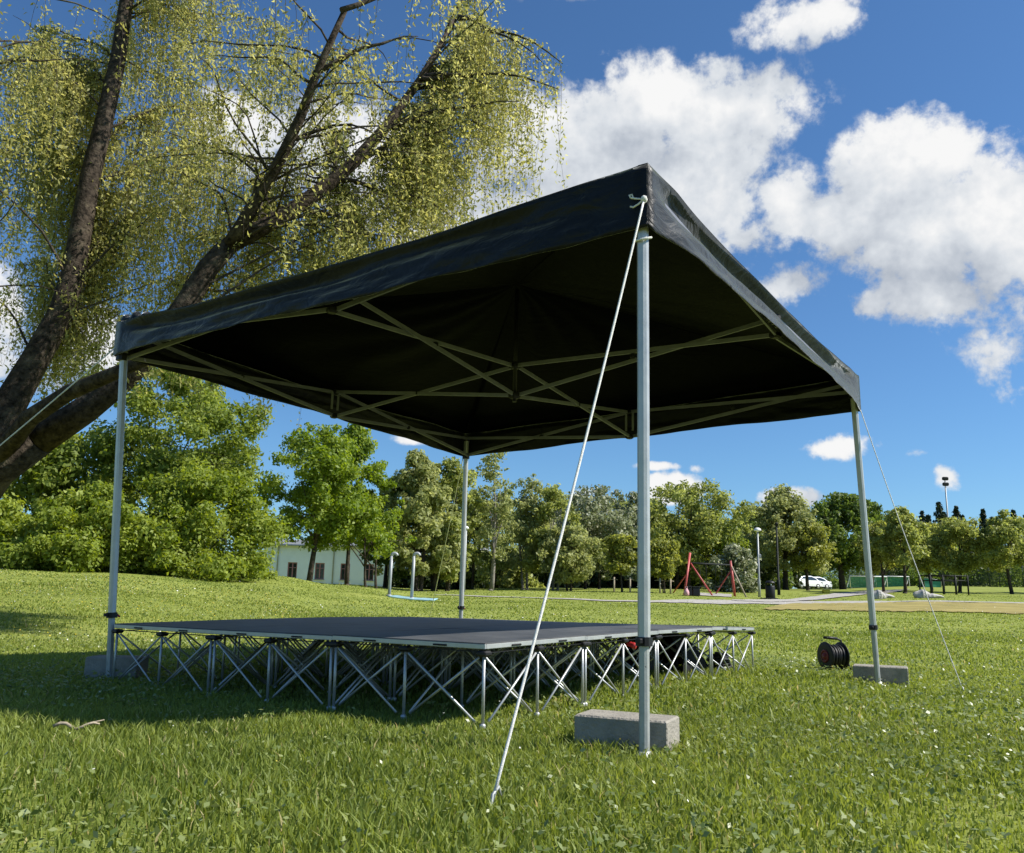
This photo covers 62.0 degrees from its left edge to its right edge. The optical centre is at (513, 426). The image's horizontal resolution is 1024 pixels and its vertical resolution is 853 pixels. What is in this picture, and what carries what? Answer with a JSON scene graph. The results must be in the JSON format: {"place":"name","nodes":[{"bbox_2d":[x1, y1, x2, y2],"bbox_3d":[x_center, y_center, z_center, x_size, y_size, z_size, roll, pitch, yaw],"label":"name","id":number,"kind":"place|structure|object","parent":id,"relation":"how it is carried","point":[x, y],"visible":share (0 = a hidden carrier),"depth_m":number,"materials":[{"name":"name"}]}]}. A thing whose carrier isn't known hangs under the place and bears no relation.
{"place":"outdoors","nodes":[
{"label":"outdoors","id":0,"kind":"place"},
{"bbox_2d":[0,569,1023,852],"bbox_3d":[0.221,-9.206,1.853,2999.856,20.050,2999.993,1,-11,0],"label":"lawn","id":1,"kind":"structure","parent":0,"point":[1000,594],"depth_m":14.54,"materials":[{"name":"plant"}]},
{"bbox_2d":[0,492,41,546],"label":"maple bush","id":2,"kind":"object","parent":1,"relation":"on","point":[10,513],"visible":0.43,"depth_m":27.90,"materials":[{"name":"green plant"}]},
{"bbox_2d":[5,433,144,528],"bbox_3d":[-17.858,2.650,32.900,7.404,5.672,6.734,1,-11,0],"label":"maple tree","id":3,"kind":"object","parent":1,"relation":"on","point":[63,466],"visible":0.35,"depth_m":31.85,"materials":[{"name":"green plant"}]},
{"bbox_2d":[52,719,103,730],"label":"fallen twig","id":4,"kind":"object","parent":1,"relation":"on","point":[68,724],"visible":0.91,"depth_m":3.48,"materials":[{"name":"grey wood"}]},
{"bbox_2d":[0,480,190,575],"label":"maple bush","id":5,"kind":"object","parent":1,"relation":"on","point":[68,537],"visible":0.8,"depth_m":26.05,"materials":[{"name":"green plant"}]},
{"bbox_2d":[84,655,148,677],"bbox_3d":[-2.700,1.638,5.798,0.340,0.150,0.220,2,-11,-3],"label":"concrete block","id":6,"kind":"object","parent":1,"relation":"on","point":[97,663],"depth_m":5.70,"materials":[{"name":"concrete"}]},
{"bbox_2d":[83,503,209,576],"bbox_3d":[-12.320,3.836,28.159,4.970,2.502,3.802,-7,-14,35],"label":"maple bush","id":7,"kind":"object","parent":1,"relation":"on","point":[127,557],"visible":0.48,"depth_m":26.86,"materials":[{"name":"green plant"}]},
{"bbox_2d":[76,359,275,543],"bbox_3d":[-13.649,1.605,34.616,7.349,8.713,9.436,5,-12,-16],"label":"maple tree","id":8,"kind":"object","parent":1,"relation":"on","point":[213,418],"visible":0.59,"depth_m":32.84,"materials":[{"name":"green plant"}]},
{"bbox_2d":[105,457,291,582],"bbox_3d":[-10.553,3.262,29.343,5.598,4.442,6.008,1,-11,0],"label":"maple bush","id":9,"kind":"object","parent":1,"relation":"on","point":[187,503],"visible":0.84,"depth_m":28.60,"materials":[{"name":"green plant"}]},
{"bbox_2d":[231,509,275,578],"bbox_3d":[-9.463,4.267,30.799,1.694,2.728,1.445,5,-12,-17],"label":"maple bush","id":10,"kind":"object","parent":1,"relation":"on","point":[273,552],"visible":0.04,"depth_m":30.35,"materials":[{"name":"green plant"}]},
{"bbox_2d":[0,0,569,498],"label":"weeping willow","id":11,"kind":"object","parent":1,"relation":"on","point":[98,252],"visible":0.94,"depth_m":10.56,"materials":[{"name":"green plant"}]},
{"bbox_2d":[251,422,385,580],"bbox_3d":[-9.342,3.563,40.784,6.197,7.900,5.477,6,-12,-21],"label":"linden tree","id":12,"kind":"object","parent":1,"relation":"on","point":[329,501],"visible":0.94,"depth_m":40.34,"materials":[{"name":"green plant"}]},
{"bbox_2d":[308,423,404,584],"bbox_3d":[-8.360,3.987,44.898,5.215,8.921,4.225,1,-11,0],"label":"linden tree","id":13,"kind":"object","parent":1,"relation":"on","point":[365,445],"visible":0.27,"depth_m":44.84,"materials":[{"name":"green plant"}]},
{"bbox_2d":[332,505,416,588],"bbox_3d":[-6.885,5.916,41.696,4.201,4.216,3.662,1,-11,0],"label":"linden tree","id":14,"kind":"object","parent":1,"relation":"on","point":[373,533],"visible":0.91,"depth_m":41.58,"materials":[{"name":"green plant"}]},
{"bbox_2d":[263,539,489,586],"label":"white building","id":15,"kind":"structure","parent":1,"relation":"on","point":[291,559],"depth_m":65.15,"materials":[{"name":"paint"}]},
{"bbox_2d":[287,562,296,577],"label":"window","id":16,"kind":"structure","parent":15,"relation":"in","point":[292,566],"depth_m":65.15,"materials":[{"name":"brown glass"}]},
{"bbox_2d":[313,563,324,579],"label":"window","id":17,"kind":"structure","parent":15,"relation":"in","point":[319,567],"depth_m":65.15,"materials":[{"name":"brown glass"}]},
{"bbox_2d":[340,563,349,580],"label":"window","id":18,"kind":"structure","parent":15,"relation":"in","point":[342,573],"depth_m":65.14,"materials":[{"name":"brown glass"}]},
{"bbox_2d":[363,564,373,580],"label":"window","id":19,"kind":"structure","parent":15,"relation":"in","point":[369,570],"depth_m":65.15,"materials":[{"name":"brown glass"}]},
{"bbox_2d":[359,475,415,587],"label":"shade tree","id":20,"kind":"object","parent":1,"relation":"on","point":[398,574],"visible":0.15,"depth_m":49.17,"materials":[{"name":"green plant"}]},
{"bbox_2d":[386,552,398,595],"bbox_3d":[-4.197,5.152,29.545,0.368,1.636,0.200,1,-11,0],"label":"hooked post","id":21,"kind":"object","parent":1,"relation":"on","point":[390,571],"visible":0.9,"depth_m":29.52,"materials":[{"name":"metal"}]},
{"bbox_2d":[388,595,437,600],"bbox_3d":[-3.476,5.963,29.692,1.542,0.182,1.802,1,-11,0],"label":"ground mat","id":22,"kind":"object","parent":1,"relation":"on","point":[408,598],"visible":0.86,"depth_m":29.02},
{"bbox_2d":[409,552,420,597],"bbox_3d":[-3.417,5.199,29.539,0.368,1.733,0.200,1,-11,0],"label":"hooked post","id":23,"kind":"object","parent":1,"relation":"on","point":[413,572],"visible":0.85,"depth_m":29.52,"materials":[{"name":"metal"}]},
{"bbox_2d":[366,448,471,590],"bbox_3d":[-5.695,5.178,47.583,6.678,8.135,5.700,1,-11,0],"label":"shade tree","id":24,"kind":"object","parent":1,"relation":"on","point":[419,478],"visible":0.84,"depth_m":47.31,"materials":[{"name":"green plant"}]},
{"bbox_2d":[387,553,467,589],"bbox_3d":[-5.584,9.855,56.876,4.618,2.875,5.748,-9,-15,41],"label":"shrub","id":25,"kind":"object","parent":1,"relation":"on","point":[406,582],"visible":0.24,"depth_m":55.56,"materials":[{"name":"green plant"}]},
{"bbox_2d":[111,617,755,728],"bbox_3d":[-0.295,1.688,6.425,3.023,0.442,4.020,-6,-14,33],"label":"portable stage","id":26,"kind":"object","parent":1,"relation":"on","point":[455,638],"visible":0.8,"depth_m":5.29,"materials":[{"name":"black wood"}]},
{"bbox_2d":[626,641,636,648],"bbox_3d":[0.667,1.345,5.369,0.228,0.105,0.040,-3,-12,20],"label":"cable plug","id":27,"kind":"object","parent":26,"relation":"hanging from","point":[631,644],"visible":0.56,"depth_m":5.33,"materials":[{"name":"red plastic"}]},
{"bbox_2d":[405,456,485,590],"bbox_3d":[-4.095,5.725,49.972,5.012,8.035,5.485,1,-11,0],"label":"shade tree","id":28,"kind":"object","parent":1,"relation":"on","point":[450,475],"visible":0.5,"depth_m":49.48,"materials":[{"name":"green plant"}]},
{"bbox_2d":[438,481,474,540],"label":"park tree","id":29,"kind":"object","parent":1,"relation":"on","point":[452,498],"visible":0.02,"depth_m":71.71,"materials":[{"name":"green plant"}]},
{"bbox_2d":[464,526,468,591],"bbox_3d":[-2.584,7.098,45.483,0.280,3.602,0.273,1,-11,0],"label":"lamp post","id":30,"kind":"object","parent":1,"relation":"on","point":[467,527],"visible":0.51,"depth_m":45.46,"materials":[{"name":"metal"}]},
{"bbox_2d":[453,564,484,588],"bbox_3d":[-4.054,10.273,58.990,4.501,2.688,4.781,1,-11,0],"label":"shrub","id":31,"kind":"object","parent":1,"relation":"on","point":[479,584],"visible":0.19,"depth_m":58.02,"materials":[{"name":"green plant"}]},
{"bbox_2d":[456,489,508,589],"bbox_3d":[-2.846,7.456,56.516,5.171,6.872,3.605,-9,-16,43],"label":"willow shrub","id":32,"kind":"object","parent":1,"relation":"on","point":[479,557],"visible":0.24,"depth_m":55.73,"materials":[{"name":"green plant"}]},
{"bbox_2d":[469,452,515,590],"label":"poplar tree","id":33,"kind":"object","parent":1,"relation":"on","point":[488,530],"visible":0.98,"depth_m":51.65,"materials":[{"name":"green plant"}]},
{"bbox_2d":[103,163,885,756],"bbox_3d":[0.024,0.374,6.411,4.271,3.026,4.208,-6,-14,34],"label":"pop up canopy","id":34,"kind":"object","parent":1,"relation":"on","point":[485,335],"visible":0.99,"depth_m":6.62,"materials":[{"name":"black fabric"}]},
{"bbox_2d":[0,347,114,445],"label":"guy rope","id":35,"kind":"object","parent":34,"relation":"attached to","point":[57,396],"visible":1,"depth_m":6.02,"materials":[{"name":"fabric"}]},
{"bbox_2d":[429,459,462,616],"bbox_3d":[-0.809,1.516,9.636,0.010,2.189,1.448,5,-12,-19],"label":"guy rope","id":36,"kind":"object","parent":34,"relation":"attached to","point":[446,536],"visible":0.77,"depth_m":9.53,"materials":[{"name":"fabric"}]},
{"bbox_2d":[490,194,647,803],"bbox_3d":[0.241,0.093,3.147,0.088,2.524,1.180,-6,-14,33],"label":"guy rope","id":37,"kind":"object","parent":34,"relation":"attached to","point":[643,199],"visible":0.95,"depth_m":2.94,"materials":[{"name":"fabric"}]},
{"bbox_2d":[861,411,963,690],"bbox_3d":[3.062,0.912,6.587,0.653,2.420,0.010,-4,-13,24],"label":"guy rope","id":38,"kind":"object","parent":34,"relation":"attached to","point":[911,554],"visible":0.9,"depth_m":6.56,"materials":[{"name":"fabric"}]},
{"bbox_2d":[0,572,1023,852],"bbox_3d":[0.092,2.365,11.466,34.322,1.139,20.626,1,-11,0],"label":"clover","id":39,"kind":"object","parent":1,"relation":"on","point":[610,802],"visible":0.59,"depth_m":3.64,"materials":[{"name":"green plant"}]},
{"bbox_2d":[0,571,1023,803],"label":"wildflowers","id":40,"kind":"object","parent":1,"relation":"on","point":[315,616],"visible":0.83,"depth_m":15.03,"materials":[{"name":"white plant"}]},
{"bbox_2d":[479,545,545,588],"bbox_3d":[-0.489,10.601,63.343,6.093,3.674,5.197,1,-11,0],"label":"shrub","id":41,"kind":"object","parent":1,"relation":"on","point":[511,578],"visible":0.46,"depth_m":62.08,"materials":[{"name":"green plant"}]},
{"bbox_2d":[488,489,538,550],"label":"park tree","id":42,"kind":"object","parent":1,"relation":"on","point":[502,529],"visible":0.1,"depth_m":81.20,"materials":[{"name":"green plant"}]},
{"bbox_2d":[500,473,552,589],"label":"birch tree","id":43,"kind":"object","parent":1,"relation":"on","point":[517,527],"visible":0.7,"depth_m":56.39,"materials":[{"name":"green plant"}]},
{"bbox_2d":[518,492,579,551],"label":"park tree","id":44,"kind":"object","parent":1,"relation":"on","point":[572,507],"visible":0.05,"depth_m":84.86,"materials":[{"name":"green plant"}]},
{"bbox_2d":[520,483,581,589],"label":"birch tree","id":45,"kind":"object","parent":1,"relation":"on","point":[554,497],"visible":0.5,"depth_m":55.33,"materials":[{"name":"green plant"}]},
{"bbox_2d":[536,524,605,590],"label":"tree","id":46,"kind":"object","parent":1,"relation":"on","point":[574,565],"visible":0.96,"depth_m":53.03,"materials":[{"name":"plant"}]},
{"bbox_2d":[542,484,636,588],"bbox_3d":[6.107,7.601,59.186,8.411,7.542,6.526,-4,-13,24],"label":"tree","id":47,"kind":"object","parent":1,"relation":"on","point":[597,516],"visible":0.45,"depth_m":58.62,"materials":[{"name":"plant"}]},
{"bbox_2d":[565,547,625,587],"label":"shrub","id":48,"kind":"object","parent":1,"relation":"on","point":[603,584],"visible":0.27,"depth_m":66.18,"materials":[{"name":"green plant"}]},
{"bbox_2d":[601,498,630,529],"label":"park tree","id":49,"kind":"object","parent":1,"relation":"on","point":[624,502],"visible":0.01,"depth_m":83.00,"materials":[{"name":"green plant"}]},
{"bbox_2d":[599,533,637,591],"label":"young tree","id":50,"kind":"object","parent":1,"relation":"on","point":[621,559],"visible":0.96,"depth_m":49.14,"materials":[{"name":"green plant"}]},
{"bbox_2d":[574,709,679,754],"bbox_3d":[0.484,1.304,3.626,0.400,0.150,0.220,-4,-12,24],"label":"concrete block","id":51,"kind":"object","parent":1,"relation":"on","point":[602,725],"depth_m":3.55,"materials":[{"name":"concrete"}]},
{"bbox_2d":[609,489,665,587],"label":"bird cherry","id":52,"kind":"object","parent":1,"relation":"on","point":[617,506],"visible":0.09,"depth_m":65.93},
{"bbox_2d":[496,565,779,588],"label":"hedge","id":53,"kind":"object","parent":1,"relation":"on","point":[764,577],"visible":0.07,"depth_m":69.24,"materials":[{"name":"green plant"}]},
{"bbox_2d":[622,566,683,587],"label":"shrub","id":54,"kind":"object","parent":1,"relation":"on","point":[652,579],"visible":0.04,"depth_m":69.02,"materials":[{"name":"green plant"}]},
{"bbox_2d":[620,634,708,673],"bbox_3d":[1.296,1.807,6.923,0.533,0.352,0.860,-6,-14,33],"label":"equipment bag","id":55,"kind":"object","parent":1,"relation":"on","point":[671,654],"visible":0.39,"depth_m":6.82,"materials":[{"name":"black fabric"}]},
{"bbox_2d":[650,537,687,592],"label":"young tree","id":56,"kind":"object","parent":1,"relation":"on","point":[663,553],"visible":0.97,"depth_m":48.87,"materials":[{"name":"green plant"}]},
{"bbox_2d":[661,546,714,587],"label":"shrub","id":57,"kind":"object","parent":1,"relation":"on","point":[682,576],"visible":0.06,"depth_m":71.39,"materials":[{"name":"green plant"}]},
{"bbox_2d":[627,477,757,588],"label":"sallow tree","id":58,"kind":"object","parent":1,"relation":"on","point":[703,527],"visible":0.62,"depth_m":65.04,"materials":[{"name":"green plant"}]},
{"bbox_2d":[686,586,699,595],"bbox_3d":[9.822,8.993,46.691,0.730,0.525,0.450,1,-11,0],"label":"litter box","id":59,"kind":"object","parent":1,"relation":"on","point":[694,591],"visible":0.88,"depth_m":46.49,"materials":[{"name":"black plastic"}]},
{"bbox_2d":[665,504,757,588],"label":"sallow tree","id":60,"kind":"object","parent":1,"relation":"on","point":[698,582],"visible":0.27,"depth_m":67.16,"materials":[{"name":"green plant"}]},
{"bbox_2d":[700,593,731,596],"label":"playground gravel","id":61,"kind":"structure","parent":1,"relation":"on","point":[718,594],"depth_m":50.26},
{"bbox_2d":[673,552,746,596],"bbox_3d":[11.121,8.831,50.475,4.786,2.598,2.892,8,-13,-28],"label":"swing frame","id":62,"kind":"object","parent":61,"relation":"on","point":[706,586],"visible":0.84,"depth_m":50.36,"materials":[{"name":"red paint"}]},
{"bbox_2d":[706,652,731,668],"bbox_3d":[1.731,1.976,7.181,0.215,0.150,0.190,1,-11,0],"label":"cable coil","id":63,"kind":"object","parent":1,"relation":"on","point":[717,657],"visible":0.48,"depth_m":7.12,"materials":[{"name":"black plastic"}]},
{"bbox_2d":[436,594,1023,603],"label":"gravel path","id":64,"kind":"structure","parent":1,"relation":"on","point":[719,601],"depth_m":37.94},
{"bbox_2d":[704,542,761,592],"bbox_3d":[15.582,10.078,60.288,3.860,3.784,4.957,-4,-13,25],"label":"bush","id":65,"kind":"object","parent":1,"relation":"on","point":[742,564],"visible":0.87,"depth_m":59.56,"materials":[{"name":"plant"}]},
{"bbox_2d":[723,518,763,548],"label":"park tree","id":66,"kind":"object","parent":1,"relation":"on","point":[762,530],"visible":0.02,"depth_m":86.65,"materials":[{"name":"green plant"}]},
{"bbox_2d":[754,528,760,596],"bbox_3d":[14.805,8.213,51.463,0.440,4.264,0.433,1,-11,0],"label":"street lamp","id":67,"kind":"object","parent":1,"relation":"on","point":[757,530],"visible":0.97,"depth_m":51.47,"materials":[{"name":"metal"}]},
{"bbox_2d":[731,517,795,589],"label":"shrub","id":68,"kind":"object","parent":1,"relation":"on","point":[781,574],"visible":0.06,"depth_m":75.81,"materials":[{"name":"green plant"}]},
{"bbox_2d":[760,581,777,598],"bbox_3d":[14.720,9.398,49.145,0.900,1.070,0.626,1,-11,0],"label":"litter bin","id":69,"kind":"object","parent":1,"relation":"on","point":[769,592],"visible":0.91,"depth_m":48.95,"materials":[{"name":"black plastic"}]},
{"bbox_2d":[774,522,780,594],"bbox_3d":[17.818,8.919,57.456,0.320,4.956,0.312,1,-11,0],"label":"lamp post","id":70,"kind":"object","parent":1,"relation":"on","point":[778,579],"visible":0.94,"depth_m":57.34,"materials":[{"name":"black metal"}]},
{"bbox_2d":[755,551,802,588],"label":"shrub","id":71,"kind":"object","parent":1,"relation":"on","point":[796,580],"visible":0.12,"depth_m":76.65,"materials":[{"name":"green plant"}]},
{"bbox_2d":[740,483,831,589],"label":"ash tree","id":72,"kind":"object","parent":1,"relation":"on","point":[785,507],"visible":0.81,"depth_m":71.66,"materials":[{"name":"green plant"}]},
{"bbox_2d":[790,576,822,588],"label":"parked car","id":73,"kind":"object","parent":1,"relation":"on","point":[816,583],"visible":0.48,"depth_m":96.20,"materials":[{"name":"white paint"}]},
{"bbox_2d":[780,519,840,590],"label":"ash tree","id":74,"kind":"object","parent":1,"relation":"on","point":[813,556],"visible":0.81,"depth_m":69.70,"materials":[{"name":"green plant"}]},
{"bbox_2d":[799,577,831,588],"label":"parked car","id":75,"kind":"object","parent":1,"relation":"on","point":[827,584],"visible":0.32,"depth_m":101.14,"materials":[{"name":"white paint"}]},
{"bbox_2d":[732,589,902,601],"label":"gravel path","id":76,"kind":"structure","parent":1,"relation":"on","point":[832,595],"depth_m":52.13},
{"bbox_2d":[789,562,849,588],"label":"shrub","id":77,"kind":"object","parent":1,"relation":"on","point":[835,582],"visible":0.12,"depth_m":104.60,"materials":[{"name":"green plant"}]},
{"bbox_2d":[817,636,852,671],"bbox_3d":[3.097,2.190,8.245,0.229,0.324,0.272,4,-12,-15],"label":"cable reel","id":78,"kind":"object","parent":1,"relation":"on","point":[836,654],"visible":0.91,"depth_m":8.18,"materials":[{"name":"black plastic"}]},
{"bbox_2d":[793,491,882,588],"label":"oak tree","id":79,"kind":"object","parent":1,"relation":"on","point":[840,516],"visible":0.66,"depth_m":84.55,"materials":[{"name":"green plant"}]},
{"bbox_2d":[826,567,894,587],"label":"shrub","id":80,"kind":"object","parent":1,"relation":"on","point":[855,575],"visible":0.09,"depth_m":118.68,"materials":[{"name":"green plant"}]},
{"bbox_2d":[842,501,889,587],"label":"oak tree","id":81,"kind":"object","parent":1,"relation":"on","point":[875,515],"visible":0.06,"depth_m":90.58,"materials":[{"name":"green plant"}]},
{"bbox_2d":[847,576,887,587],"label":"football goal","id":82,"kind":"object","parent":1,"relation":"on","point":[860,581],"visible":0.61,"depth_m":97.03,"materials":[{"name":"white metal"}]},
{"bbox_2d":[851,520,897,591],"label":"park tree","id":83,"kind":"object","parent":1,"relation":"on","point":[876,558],"visible":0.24,"depth_m":65.16,"materials":[{"name":"green plant"}]},
{"bbox_2d":[874,589,885,598],"bbox_3d":[21.014,9.763,49.125,0.878,0.779,0.712,1,-11,0],"label":"boulder","id":84,"kind":"object","parent":1,"relation":"on","point":[878,594],"visible":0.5,"depth_m":48.89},
{"bbox_2d":[853,664,908,686],"bbox_3d":[2.913,1.974,6.757,0.400,0.155,0.220,-4,-12,24],"label":"concrete block","id":85,"kind":"object","parent":1,"relation":"on","point":[890,673],"depth_m":6.65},
{"bbox_2d":[874,576,909,586],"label":"football goal","id":86,"kind":"object","parent":1,"relation":"on","point":[895,579],"visible":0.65,"depth_m":102.94,"materials":[{"name":"white metal"}]},
{"bbox_2d":[763,601,1023,613],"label":"dry grass strip","id":87,"kind":"object","parent":1,"relation":"on","point":[1013,608],"visible":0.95,"depth_m":34.84,"materials":[{"name":"plant"}]},
{"bbox_2d":[869,505,930,593],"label":"park tree","id":88,"kind":"object","parent":1,"relation":"on","point":[890,543],"visible":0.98,"depth_m":61.41,"materials":[{"name":"green plant"}]},
{"bbox_2d":[856,563,953,586],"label":"shrub","id":89,"kind":"object","parent":1,"relation":"on","point":[913,576],"visible":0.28,"depth_m":114.26,"materials":[{"name":"green plant"}]},
{"bbox_2d":[819,562,1023,587],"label":"fence","id":90,"kind":"object","parent":1,"relation":"on","point":[979,581],"visible":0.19,"depth_m":114.81,"materials":[{"name":"metal"}]},
{"bbox_2d":[913,589,929,597],"bbox_3d":[24.026,9.910,50.126,1.057,0.736,0.823,1,-11,0],"label":"boulder","id":91,"kind":"object","parent":1,"relation":"on","point":[920,593],"visible":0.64,"depth_m":49.89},
{"bbox_2d":[917,510,925,521],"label":"spruce tree","id":92,"kind":"object","parent":1,"relation":"on","point":[922,514],"visible":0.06,"depth_m":209.99,"materials":[{"name":"green plant"}]},
{"bbox_2d":[917,578,941,586],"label":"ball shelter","id":93,"kind":"object","parent":1,"relation":"on","point":[935,584],"visible":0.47,"depth_m":90.71,"materials":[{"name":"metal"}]},
{"bbox_2d":[906,521,957,590],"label":"park tree","id":94,"kind":"object","parent":1,"relation":"on","point":[923,564],"visible":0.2,"depth_m":72.72,"materials":[{"name":"green plant"}]},
{"bbox_2d":[928,593,943,597],"bbox_3d":[24.593,9.983,50.131,1.378,0.389,0.964,1,-11,0],"label":"boulder","id":95,"kind":"object","parent":1,"relation":"on","point":[931,595],"visible":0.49,"depth_m":49.77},
{"bbox_2d":[918,574,969,594],"bbox_3d":[30.252,11.160,59.921,2.702,1.450,1.702,1,-11,0],"label":"climbing frame","id":96,"kind":"object","parent":1,"relation":"on","point":[943,581],"visible":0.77,"depth_m":59.23,"materials":[{"name":"brown metal"}]},
{"bbox_2d":[942,477,951,583],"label":"floodlight mast","id":97,"kind":"object","parent":1,"relation":"on","point":[945,483],"visible":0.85,"depth_m":150.96,"materials":[{"name":"metal"}]},
{"bbox_2d":[932,502,972,585],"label":"spruce tree","id":98,"kind":"object","parent":1,"relation":"on","point":[940,514],"visible":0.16,"depth_m":180.00,"materials":[{"name":"green plant"}]},
{"bbox_2d":[920,516,997,591],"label":"park tree","id":99,"kind":"object","parent":1,"relation":"on","point":[946,537],"visible":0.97,"depth_m":66.69,"materials":[{"name":"green plant"}]},
{"bbox_2d":[932,545,995,586],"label":"shrub","id":100,"kind":"object","parent":1,"relation":"on","point":[970,577],"visible":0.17,"depth_m":116.44,"materials":[{"name":"green plant"}]},
{"bbox_2d":[951,506,986,585],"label":"spruce tree","id":101,"kind":"object","parent":1,"relation":"on","point":[956,512],"visible":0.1,"depth_m":184.86,"materials":[{"name":"green plant"}]},
{"bbox_2d":[975,508,1011,585],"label":"spruce tree","id":102,"kind":"object","parent":1,"relation":"on","point":[983,518],"visible":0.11,"depth_m":189.92,"materials":[{"name":"green plant"}]},
{"bbox_2d":[964,509,1023,593],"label":"park tree","id":103,"kind":"object","parent":1,"relation":"on","point":[1006,529],"visible":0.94,"depth_m":64.94,"materials":[{"name":"green plant"}]},
{"bbox_2d":[966,549,1023,586],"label":"shrub","id":104,"kind":"object","parent":1,"relation":"on","point":[1016,576],"visible":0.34,"depth_m":115.90,"materials":[{"name":"green plant"}]},
{"bbox_2d":[1003,508,1023,585],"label":"spruce tree","id":105,"kind":"object","parent":1,"relation":"on","point":[1013,512],"visible":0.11,"depth_m":195.22,"materials":[{"name":"green plant"}]},
{"bbox_2d":[0,0,1023,588],"label":"sky","id":106,"kind":"structure","parent":0,"point":[862,160],"materials":[{"name":"blue"}]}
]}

